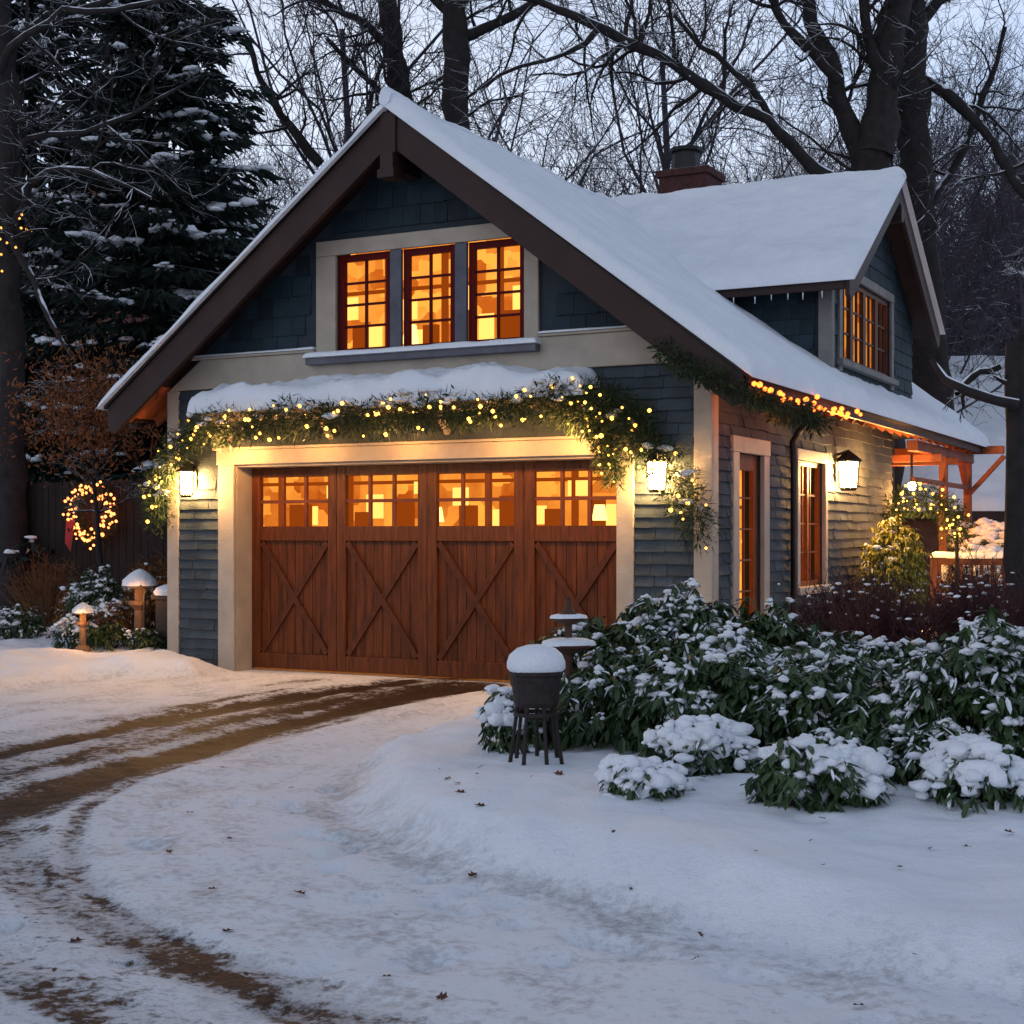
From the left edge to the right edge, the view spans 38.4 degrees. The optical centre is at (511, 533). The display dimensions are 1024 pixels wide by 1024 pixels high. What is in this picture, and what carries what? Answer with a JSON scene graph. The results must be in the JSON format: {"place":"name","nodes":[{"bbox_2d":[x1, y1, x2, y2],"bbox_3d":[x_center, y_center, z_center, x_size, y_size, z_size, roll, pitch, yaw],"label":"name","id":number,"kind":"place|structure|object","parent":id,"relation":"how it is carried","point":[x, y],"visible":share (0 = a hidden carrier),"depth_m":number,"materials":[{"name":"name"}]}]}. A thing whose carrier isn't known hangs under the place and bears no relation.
{"place":"outdoors","nodes":[
{"label":"outdoors","id":0,"kind":"place"},
{"bbox_2d":[0,616,1023,1023],"bbox_3d":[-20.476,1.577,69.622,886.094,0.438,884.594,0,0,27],"label":"snow covered ground","id":1,"kind":"structure","parent":0,"point":[348,808],"depth_m":6.96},
{"bbox_2d":[0,604,50,639],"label":"evergreen shrub","id":2,"kind":"object","parent":1,"relation":"on","point":[13,619],"visible":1,"depth_m":20.95,"materials":[{"name":"green plant"}]},
{"bbox_2d":[0,548,83,626],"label":"bare hydrangea","id":3,"kind":"object","parent":1,"relation":"on","point":[45,597],"visible":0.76,"depth_m":23.05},
{"bbox_2d":[45,613,97,648],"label":"evergreen shrub","id":4,"kind":"object","parent":1,"relation":"on","point":[64,628],"visible":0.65,"depth_m":19.70,"materials":[{"name":"green plant"}]},
{"bbox_2d":[11,0,151,481],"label":"spruce tree","id":5,"kind":"object","parent":1,"relation":"on","point":[31,309],"visible":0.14,"depth_m":29.66,"materials":[{"name":"green plant"}]},
{"bbox_2d":[72,602,93,650],"bbox_3d":[-5.602,1.212,19.180,0.285,0.633,0.285,0,0,27],"label":"stone garden lantern","id":6,"kind":"object","parent":1,"relation":"on","point":[82,609],"visible":0.99,"depth_m":19.13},
{"bbox_2d":[0,303,166,604],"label":"oak sapling","id":7,"kind":"object","parent":1,"relation":"on","point":[100,417],"visible":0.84,"depth_m":21.39,"materials":[{"name":"brown plant"}]},
{"bbox_2d":[62,565,128,637],"bbox_3d":[-5.939,0.993,20.992,0.996,1.098,0.909,0,0,27],"label":"evergreen shrub","id":8,"kind":"object","parent":1,"relation":"on","point":[92,584],"visible":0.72,"depth_m":20.83,"materials":[{"name":"green plant"}]},
{"bbox_2d":[26,479,166,629],"bbox_3d":[-9.466,0.425,25.001,14.540,2.570,0.080,0,0,27],"label":"wooden fence","id":9,"kind":"object","parent":1,"relation":"on","point":[46,517],"visible":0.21,"depth_m":23.56,"materials":[{"name":"brown wood"}]},
{"bbox_2d":[62,477,126,551],"bbox_3d":[-6.636,-0.332,23.325,1.292,1.250,0.564,0,0,27],"label":"christmas wreath","id":10,"kind":"object","parent":9,"relation":"attached to","point":[71,534],"visible":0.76,"depth_m":23.29,"materials":[{"name":"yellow plant"}]},
{"bbox_2d":[86,621,132,651],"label":"evergreen shrub","id":11,"kind":"object","parent":1,"relation":"on","point":[110,632],"visible":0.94,"depth_m":19.31,"materials":[{"name":"green plant"}]},
{"bbox_2d":[86,598,133,633],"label":"autumn shrub","id":12,"kind":"object","parent":1,"relation":"on","point":[106,611],"visible":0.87,"depth_m":20.19,"materials":[{"name":"brown plant"}]},
{"bbox_2d":[0,0,265,609],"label":"roadside maple tree","id":13,"kind":"object","parent":1,"relation":"on","point":[15,266],"visible":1,"depth_m":23.71,"materials":[{"name":"brown plant"}]},
{"bbox_2d":[121,569,157,647],"bbox_3d":[-4.978,0.994,19.645,0.475,1.054,0.475,0,0,27],"label":"stone garden lantern","id":14,"kind":"object","parent":1,"relation":"on","point":[139,581],"visible":0.8,"depth_m":19.55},
{"bbox_2d":[116,555,166,630],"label":"autumn shrub","id":15,"kind":"object","parent":1,"relation":"on","point":[160,575],"visible":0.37,"depth_m":20.43,"materials":[{"name":"brown plant"}]},
{"bbox_2d":[0,0,286,618],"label":"spruce tree","id":16,"kind":"object","parent":1,"relation":"on","point":[174,236],"visible":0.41,"depth_m":26.32,"materials":[{"name":"green plant"}]},
{"bbox_2d":[125,628,166,649],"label":"evergreen shrub","id":17,"kind":"object","parent":1,"relation":"on","point":[139,638],"visible":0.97,"depth_m":19.05,"materials":[{"name":"green plant"}]},
{"bbox_2d":[143,584,166,648],"bbox_3d":[-4.513,1.234,19.404,0.557,1.152,0.465,0,0,27],"label":"driveway post box","id":18,"kind":"object","parent":1,"relation":"on","point":[159,596],"visible":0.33,"depth_m":19.28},
{"bbox_2d":[110,73,316,230],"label":"bare tree","id":19,"kind":"object","parent":1,"relation":"on","point":[274,192],"visible":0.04,"depth_m":44.16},
{"bbox_2d":[124,75,441,322],"bbox_3d":[-6.309,-5.312,38.498,11.496,14.282,10.435,0,0,0],"label":"bare tree","id":20,"kind":"object","parent":1,"relation":"on","point":[274,210],"visible":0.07,"depth_m":38.70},
{"bbox_2d":[59,0,609,213],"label":"bare tree","id":21,"kind":"object","parent":1,"relation":"on","point":[347,120],"visible":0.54,"depth_m":35.76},
{"bbox_2d":[223,0,478,167],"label":"leaning ash tree","id":22,"kind":"object","parent":1,"relation":"on","point":[313,156],"visible":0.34,"depth_m":35.83,"materials":[{"name":"brown plant"}]},
{"bbox_2d":[346,0,564,129],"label":"tall ash tree","id":23,"kind":"object","parent":1,"relation":"on","point":[458,34],"visible":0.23,"depth_m":32.69,"materials":[{"name":"brown plant"}]},
{"bbox_2d":[263,470,741,604],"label":"lit room wall","id":24,"kind":"structure","parent":1,"relation":"on","point":[449,509],"depth_m":18.17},
{"bbox_2d":[263,247,741,525],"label":"shelves","id":25,"kind":"object","parent":1,"relation":"on","point":[509,326],"visible":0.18,"depth_m":17.60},
{"bbox_2d":[348,238,519,348],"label":"lit loft wall","id":26,"kind":"structure","parent":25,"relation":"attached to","point":[486,260],"depth_m":17.82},
{"bbox_2d":[312,285,615,525],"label":"lit pictures","id":27,"kind":"object","parent":25,"relation":"attached to","point":[486,328],"visible":0.56,"depth_m":17.70,"materials":[{"name":"paper"}]},
{"bbox_2d":[474,684,564,753],"bbox_3d":[0.021,1.336,10.261,0.710,0.555,0.633,0,0,27],"label":"rhododendron shrub","id":28,"kind":"object","parent":1,"relation":"on","point":[496,710],"visible":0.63,"depth_m":10.14,"materials":[{"name":"green plant"}]},
{"bbox_2d":[280,0,763,195],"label":"bare tree","id":29,"kind":"object","parent":1,"relation":"on","point":[525,81],"visible":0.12,"depth_m":47.40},
{"bbox_2d":[33,765,1013,1004],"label":"fallen leaves","id":30,"kind":"object","parent":1,"relation":"on","point":[441,996],"visible":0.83,"depth_m":6.95,"materials":[{"name":"brown plant"}]},
{"bbox_2d":[171,185,894,619],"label":"walls","id":31,"kind":"structure","parent":1,"relation":"on","point":[551,283],"depth_m":17.27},
{"bbox_2d":[178,461,196,497],"bbox_3d":[-4.059,-0.680,18.375,0.248,0.460,0.248,0,0,-18],"label":"wall lantern","id":32,"kind":"object","parent":31,"relation":"attached to","point":[187,481],"depth_m":18.29,"materials":[{"name":"glass"}]},
{"bbox_2d":[178,390,219,665],"bbox_3d":[-3.930,0.015,18.456,0.635,3.631,0.044,0,0,27],"label":"front siding","id":33,"kind":"object","parent":31,"relation":"attached to","point":[198,577],"visible":0.62,"depth_m":18.45,"materials":[{"name":"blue wood"}]},
{"bbox_2d":[164,159,379,386],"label":"roof deck","id":34,"kind":"structure","parent":31,"relation":"on","point":[321,225],"depth_m":17.85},
{"bbox_2d":[97,93,604,409],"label":"roof snow","id":35,"kind":"structure","parent":34,"relation":"on","point":[374,115],"depth_m":17.41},
{"bbox_2d":[108,110,981,452],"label":"rake boards","id":36,"kind":"object","parent":34,"relation":"attached to","point":[398,148],"visible":0.87,"depth_m":16.48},
{"bbox_2d":[104,112,748,409],"bbox_3d":[-1.376,-3.192,16.533,8.380,3.266,0.090,0,0,27],"label":"drip edge","id":37,"kind":"object","parent":36,"relation":"attached to","point":[163,345],"visible":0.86,"depth_m":17.30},
{"bbox_2d":[790,410,821,620],"bbox_3d":[3.533,0.072,17.481,0.133,3.240,0.716,0,0,-20],"label":"downspout","id":38,"kind":"object","parent":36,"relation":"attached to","point":[793,514],"visible":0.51,"depth_m":17.73,"materials":[{"name":"black metal"}]},
{"bbox_2d":[379,86,989,446],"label":"roof snow","id":39,"kind":"structure","parent":34,"relation":"on","point":[612,236],"depth_m":16.69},
{"bbox_2d":[655,165,725,193],"bbox_3d":[3.105,-5.025,25.536,0.970,2.470,0.900,0,0,27],"label":"chimney","id":40,"kind":"object","parent":34,"relation":"on","point":[678,179],"visible":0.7,"depth_m":25.18,"materials":[{"name":"brick"}]},
{"bbox_2d":[668,145,703,168],"bbox_3d":[3.030,-6.475,25.575,0.620,0.430,0.620,0,0,27],"label":"chimney pot","id":41,"kind":"object","parent":40,"relation":"on","point":[683,156],"visible":0.85,"depth_m":25.36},
{"bbox_2d":[715,188,939,347],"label":"dormer roof","id":42,"kind":"structure","parent":34,"relation":"on","point":[897,226],"depth_m":21.70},
{"bbox_2d":[611,166,905,289],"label":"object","id":43,"kind":"structure","parent":42,"relation":"on","point":[800,229],"depth_m":20.26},
{"bbox_2d":[902,173,944,334],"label":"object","id":44,"kind":"structure","parent":42,"relation":"on","point":[923,258],"depth_m":22.10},
{"bbox_2d":[844,289,870,367],"bbox_3d":[4.765,-2.915,21.296,0.020,1.450,4.400,0,0,27],"label":"window","id":45,"kind":"structure","parent":34,"relation":"on","point":[857,328],"depth_m":22.11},
{"bbox_2d":[201,395,582,442],"bbox_3d":[-1.461,-1.304,16.999,5.120,0.353,0.360,0,0,27],"label":"door hood ledge","id":46,"kind":"object","parent":31,"relation":"attached to","point":[446,432],"depth_m":17.00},
{"bbox_2d":[187,361,599,413],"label":"ledge snow","id":47,"kind":"structure","parent":46,"relation":"on","point":[493,377],"depth_m":16.66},
{"bbox_2d":[214,155,625,355],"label":"gable shingles","id":48,"kind":"object","parent":31,"relation":"attached to","point":[275,314],"visible":0.71,"depth_m":17.30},
{"bbox_2d":[305,343,539,365],"bbox_3d":[-1.067,-2.050,16.901,3.070,0.080,0.169,0,0,27],"label":"window sill","id":49,"kind":"structure","parent":31,"relation":"attached to","point":[470,351],"depth_m":16.78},
{"bbox_2d":[302,337,541,358],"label":"sill snow","id":50,"kind":"structure","parent":49,"relation":"on","point":[469,344],"depth_m":16.72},
{"bbox_2d":[219,366,634,447],"bbox_3d":[-1.168,-1.424,17.027,5.585,0.752,0.040,0,0,27],"label":"front siding over door","id":51,"kind":"object","parent":31,"relation":"attached to","point":[624,376],"visible":0.21,"depth_m":16.61,"materials":[{"name":"blue wood"}]},
{"bbox_2d":[339,238,523,350],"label":"window frames","id":52,"kind":"structure","parent":31,"relation":"attached to","point":[409,254],"depth_m":17.07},
{"bbox_2d":[390,242,467,346],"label":"window mullions","id":53,"kind":"object","parent":52,"relation":"attached to","point":[396,294],"depth_m":16.75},
{"bbox_2d":[346,247,519,346],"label":"window muntins","id":54,"kind":"object","parent":52,"relation":"attached to","point":[430,298],"depth_m":16.98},
{"bbox_2d":[134,335,861,559],"bbox_3d":[-0.417,-0.891,16.597,9.134,2.356,3.854,0,0,5],"label":"lit garland","id":55,"kind":"object","parent":31,"relation":"attached to","point":[591,417],"visible":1,"depth_m":15.77,"materials":[{"name":"green plant"}]},
{"bbox_2d":[167,223,830,670],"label":"cream trim","id":56,"kind":"structure","parent":31,"relation":"attached to","point":[609,347],"depth_m":17.03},
{"bbox_2d":[252,460,615,679],"bbox_3d":[-0.986,0.430,17.333,5.116,2.500,0.070,0,0,27],"label":"garage door frame","id":57,"kind":"object","parent":56,"relation":"attached to","point":[524,533],"visible":0.8,"depth_m":17.33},
{"bbox_2d":[260,541,615,660],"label":"garage door braces","id":58,"kind":"object","parent":57,"relation":"attached to","point":[492,575],"visible":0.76,"depth_m":17.42,"materials":[{"name":"brown wood"}]},
{"bbox_2d":[261,471,615,525],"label":"garage door muntins","id":59,"kind":"object","parent":57,"relation":"attached to","point":[463,499],"visible":0.96,"depth_m":17.12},
{"bbox_2d":[262,541,615,662],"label":"garage door planks","id":60,"kind":"object","parent":57,"relation":"attached to","point":[576,563],"visible":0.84,"depth_m":17.27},
{"bbox_2d":[129,386,972,454],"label":"soffit and rafter tails","id":61,"kind":"structure","parent":31,"relation":"attached to","point":[154,408],"depth_m":18.96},
{"bbox_2d":[634,364,693,616],"bbox_3d":[1.612,0.012,15.583,0.680,3.625,0.044,0,0,27],"label":"front siding","id":62,"kind":"object","parent":31,"relation":"attached to","point":[672,402],"visible":0.45,"depth_m":15.59,"materials":[{"name":"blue wood"}]},
{"bbox_2d":[719,397,732,616],"bbox_3d":[2.269,0.042,15.714,0.044,3.564,0.450,0,0,27],"label":"side siding","id":63,"kind":"object","parent":31,"relation":"attached to","point":[725,513],"visible":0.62,"depth_m":15.74,"materials":[{"name":"grey wood"}]},
{"bbox_2d":[740,454,756,615],"bbox_3d":[2.598,0.385,16.517,0.050,2.550,0.880,0,0,27],"label":"side door","id":64,"kind":"structure","parent":31,"relation":"attached to","point":[748,463],"depth_m":16.77,"materials":[{"name":"orange wood"}]},
{"bbox_2d":[730,402,767,440],"bbox_3d":[2.667,-1.399,16.482,0.044,0.683,1.280,0,0,27],"label":"side siding","id":65,"kind":"object","parent":31,"relation":"attached to","point":[745,423],"visible":0.46,"depth_m":16.43,"materials":[{"name":"grey wood"}]},
{"bbox_2d":[766,402,794,621],"bbox_3d":[3.224,0.042,17.556,0.044,3.564,1.140,0,0,27],"label":"side siding","id":66,"kind":"object","parent":31,"relation":"attached to","point":[779,437],"visible":0.4,"depth_m":17.49,"materials":[{"name":"grey wood"}]},
{"bbox_2d":[801,461,819,585],"bbox_3d":[3.737,-0.125,18.704,0.060,1.570,1.150,0,0,27],"label":"side window frame","id":67,"kind":"object","parent":31,"relation":"attached to","point":[807,465],"visible":0.74,"depth_m":18.71,"materials":[{"name":"orange wood"}]},
{"bbox_2d":[801,466,817,580],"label":"side window muntins","id":68,"kind":"object","parent":67,"relation":"attached to","point":[802,523],"visible":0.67,"depth_m":18.84,"materials":[{"name":"orange wood"}]},
{"bbox_2d":[796,414,826,452],"bbox_3d":[3.801,-1.385,18.670,0.044,0.710,1.370,0,0,27],"label":"side siding","id":69,"kind":"object","parent":31,"relation":"attached to","point":[816,442],"visible":0.31,"depth_m":18.73,"materials":[{"name":"grey wood"}]},
{"bbox_2d":[825,415,893,619],"bbox_3d":[4.989,0.046,20.960,0.044,3.572,3.790,0,0,27],"label":"side siding","id":70,"kind":"object","parent":31,"relation":"attached to","point":[854,516],"visible":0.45,"depth_m":20.67,"materials":[{"name":"grey wood"}]},
{"bbox_2d":[834,449,861,490],"bbox_3d":[4.457,-0.846,19.598,0.297,0.552,0.297,0,0,-18],"label":"wall lantern","id":71,"kind":"object","parent":70,"relation":"attached to","point":[849,476],"depth_m":19.52,"materials":[{"name":"glass"}]},
{"bbox_2d":[507,644,564,764],"bbox_3d":[0.157,1.136,9.601,0.381,0.830,0.381,0,0,27],"label":"garden fire basket","id":72,"kind":"object","parent":1,"relation":"on","point":[536,672],"visible":0.93,"depth_m":9.48,"materials":[{"name":"metal"}]},
{"bbox_2d":[299,0,803,196],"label":"bare tree","id":73,"kind":"object","parent":1,"relation":"on","point":[583,148],"visible":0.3,"depth_m":44.17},
{"bbox_2d":[542,595,595,683],"bbox_3d":[0.426,0.986,11.094,0.405,1.040,0.403,0,0,27],"label":"tiered bird feeder","id":74,"kind":"object","parent":1,"relation":"on","point":[568,645],"visible":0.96,"depth_m":11.01,"materials":[{"name":"metal"}]},
{"bbox_2d":[271,0,974,610],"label":"forked maple tree","id":75,"kind":"object","parent":1,"relation":"on","point":[869,138],"visible":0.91,"depth_m":29.22,"materials":[{"name":"brown plant"}]},
{"bbox_2d":[594,754,694,801],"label":"rhododendron shrub","id":76,"kind":"object","parent":1,"relation":"on","point":[630,777],"visible":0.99,"depth_m":8.13,"materials":[{"name":"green plant"}]},
{"bbox_2d":[480,0,876,194],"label":"bare tree","id":77,"kind":"object","parent":1,"relation":"on","point":[665,159],"visible":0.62,"depth_m":36.71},
{"bbox_2d":[637,714,760,776],"bbox_3d":[1.122,1.329,8.929,0.772,0.489,0.686,0,0,27],"label":"rhododendron shrub","id":78,"kind":"object","parent":1,"relation":"on","point":[717,743],"visible":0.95,"depth_m":8.76,"materials":[{"name":"green plant"}]},
{"bbox_2d":[504,578,1023,795],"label":"rhododendron hedge","id":79,"kind":"object","parent":1,"relation":"on","point":[903,705],"visible":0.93,"depth_m":9.73,"materials":[{"name":"green plant"}]},
{"bbox_2d":[740,733,898,814],"bbox_3d":[1.687,1.331,8.033,0.877,0.442,0.722,0,0,-14],"label":"rhododendron shrub","id":80,"kind":"object","parent":1,"relation":"on","point":[807,772],"visible":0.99,"depth_m":7.84,"materials":[{"name":"green plant"}]},
{"bbox_2d":[620,0,1023,334],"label":"bare tree","id":81,"kind":"object","parent":1,"relation":"on","point":[950,241],"visible":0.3,"depth_m":41.33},
{"bbox_2d":[777,558,919,637],"bbox_3d":[3.415,0.866,15.009,1.406,1.227,1.624,0,0,27],"label":"barberry bush","id":82,"kind":"object","parent":1,"relation":"on","point":[825,609],"visible":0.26,"depth_m":14.98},
{"bbox_2d":[744,113,1023,425],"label":"bare tree","id":83,"kind":"object","parent":1,"relation":"on","point":[958,316],"visible":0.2,"depth_m":40.70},
{"bbox_2d":[816,559,953,644],"bbox_3d":[3.549,0.854,13.907,1.471,1.238,1.479,0,0,27],"label":"barberry bush","id":84,"kind":"object","parent":1,"relation":"on","point":[877,620],"visible":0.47,"depth_m":13.79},
{"bbox_2d":[856,515,935,612],"bbox_3d":[5.271,0.612,20.314,1.032,1.758,1.269,0,0,27],"label":"golden cypress shrub","id":85,"kind":"object","parent":1,"relation":"on","point":[895,553],"visible":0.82,"depth_m":20.10,"materials":[{"name":"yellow plant"}]},
{"bbox_2d":[806,23,1023,351],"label":"bare tree","id":86,"kind":"object","parent":1,"relation":"on","point":[1019,300],"visible":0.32,"depth_m":45.91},
{"bbox_2d":[812,0,1023,410],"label":"tall maple tree","id":87,"kind":"object","parent":1,"relation":"on","point":[911,150],"visible":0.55,"depth_m":32.60,"materials":[{"name":"brown plant"}]},
{"bbox_2d":[881,480,976,603],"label":"lit evergreen arch","id":88,"kind":"structure","parent":1,"relation":"on","point":[951,523],"depth_m":22.08,"materials":[{"name":"green plant"}]},
{"bbox_2d":[838,148,1023,381],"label":"bare tree","id":89,"kind":"object","parent":1,"relation":"on","point":[971,311],"visible":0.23,"depth_m":45.68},
{"bbox_2d":[864,548,1023,647],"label":"barberry bush","id":90,"kind":"object","parent":1,"relation":"on","point":[941,626],"visible":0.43,"depth_m":13.23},
{"bbox_2d":[891,440,1005,602],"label":"porch posts","id":91,"kind":"object","parent":1,"relation":"on","point":[926,453],"visible":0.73,"depth_m":24.66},
{"bbox_2d":[897,437,1006,616],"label":"neighbor garage","id":92,"kind":"structure","parent":1,"relation":"on","point":[988,498],"depth_m":30.00,"materials":[{"name":"grey glass"}]},
{"bbox_2d":[908,733,1023,817],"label":"rhododendron shrub","id":93,"kind":"object","parent":1,"relation":"on","point":[972,767],"visible":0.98,"depth_m":7.79,"materials":[{"name":"green plant"}]},
{"bbox_2d":[922,542,1011,632],"bbox_3d":[4.727,0.795,14.923,1.603,1.434,1.577,0,0,27],"label":"barberry bush","id":94,"kind":"object","parent":1,"relation":"on","point":[978,569],"visible":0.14,"depth_m":14.94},
{"bbox_2d":[930,551,1004,612],"bbox_3d":[9.972,0.981,21.368,7.600,1.457,0.220,0,0,27],"label":"deck railing","id":95,"kind":"object","parent":1,"relation":"on","point":[940,558],"visible":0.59,"depth_m":22.88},
{"bbox_2d":[941,543,1005,596],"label":"snow laden shrub","id":96,"kind":"object","parent":1,"relation":"on","point":[987,548],"visible":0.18,"depth_m":23.85,"materials":[{"name":"white plant"}]},
{"bbox_2d":[948,517,1003,593],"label":"snow laden shrub","id":97,"kind":"object","parent":1,"relation":"on","point":[986,531],"visible":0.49,"depth_m":25.19,"materials":[{"name":"snow"}]},
{"bbox_2d":[930,256,1023,612],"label":"snowy plum tree","id":98,"kind":"object","parent":1,"relation":"on","point":[1011,401],"visible":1,"depth_m":14.01,"materials":[{"name":"brown plant"}]},
{"bbox_2d":[954,563,1023,626],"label":"barberry bush","id":99,"kind":"object","parent":1,"relation":"on","point":[1017,620],"visible":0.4,"depth_m":12.53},
{"bbox_2d":[12,0,1023,233],"label":"sky","id":100,"kind":"structure","parent":0,"point":[975,13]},
{"bbox_2d":[778,232,909,391],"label":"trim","id":101,"kind":"structure","parent":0,"point":[869,380],"depth_m":20.45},
{"bbox_2d":[727,292,813,354],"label":"dormer front shingles","id":102,"kind":"object","parent":101,"relation":"attached to","point":[792,319],"visible":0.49,"depth_m":19.18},
{"bbox_2d":[818,276,898,390],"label":"dormer trim","id":103,"kind":"structure","parent":101,"relation":"attached to","point":[826,327],"depth_m":19.25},
{"bbox_2d":[843,286,887,375],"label":"dormer window frames","id":104,"kind":"structure","parent":101,"relation":"in","point":[865,293],"depth_m":20.68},
{"bbox_2d":[843,289,885,371],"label":"dormer window muntins","id":105,"kind":"object","parent":104,"relation":"attached to","point":[869,345],"visible":0.77,"depth_m":20.95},
{"bbox_2d":[835,232,912,398],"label":"dormer side shingles","id":106,"kind":"object","parent":101,"relation":"attached to","point":[881,271],"visible":0.66,"depth_m":22.25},
{"bbox_2d":[965,337,1004,354],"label":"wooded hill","id":107,"kind":"structure","parent":0,"point":[983,352],"depth_m":100.36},
{"bbox_2d":[24,0,1023,355],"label":"distant forest","id":108,"kind":"object","parent":107,"relation":"on","point":[976,284],"visible":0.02,"depth_m":64.77,"materials":[{"name":"brown plant"}]},
{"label":"roof","id":109,"kind":"object","parent":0,"visible":0},
{"bbox_2d":[949,355,1005,437],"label":"roof snow","id":110,"kind":"structure","parent":109,"relation":"on","point":[994,425],"depth_m":45.13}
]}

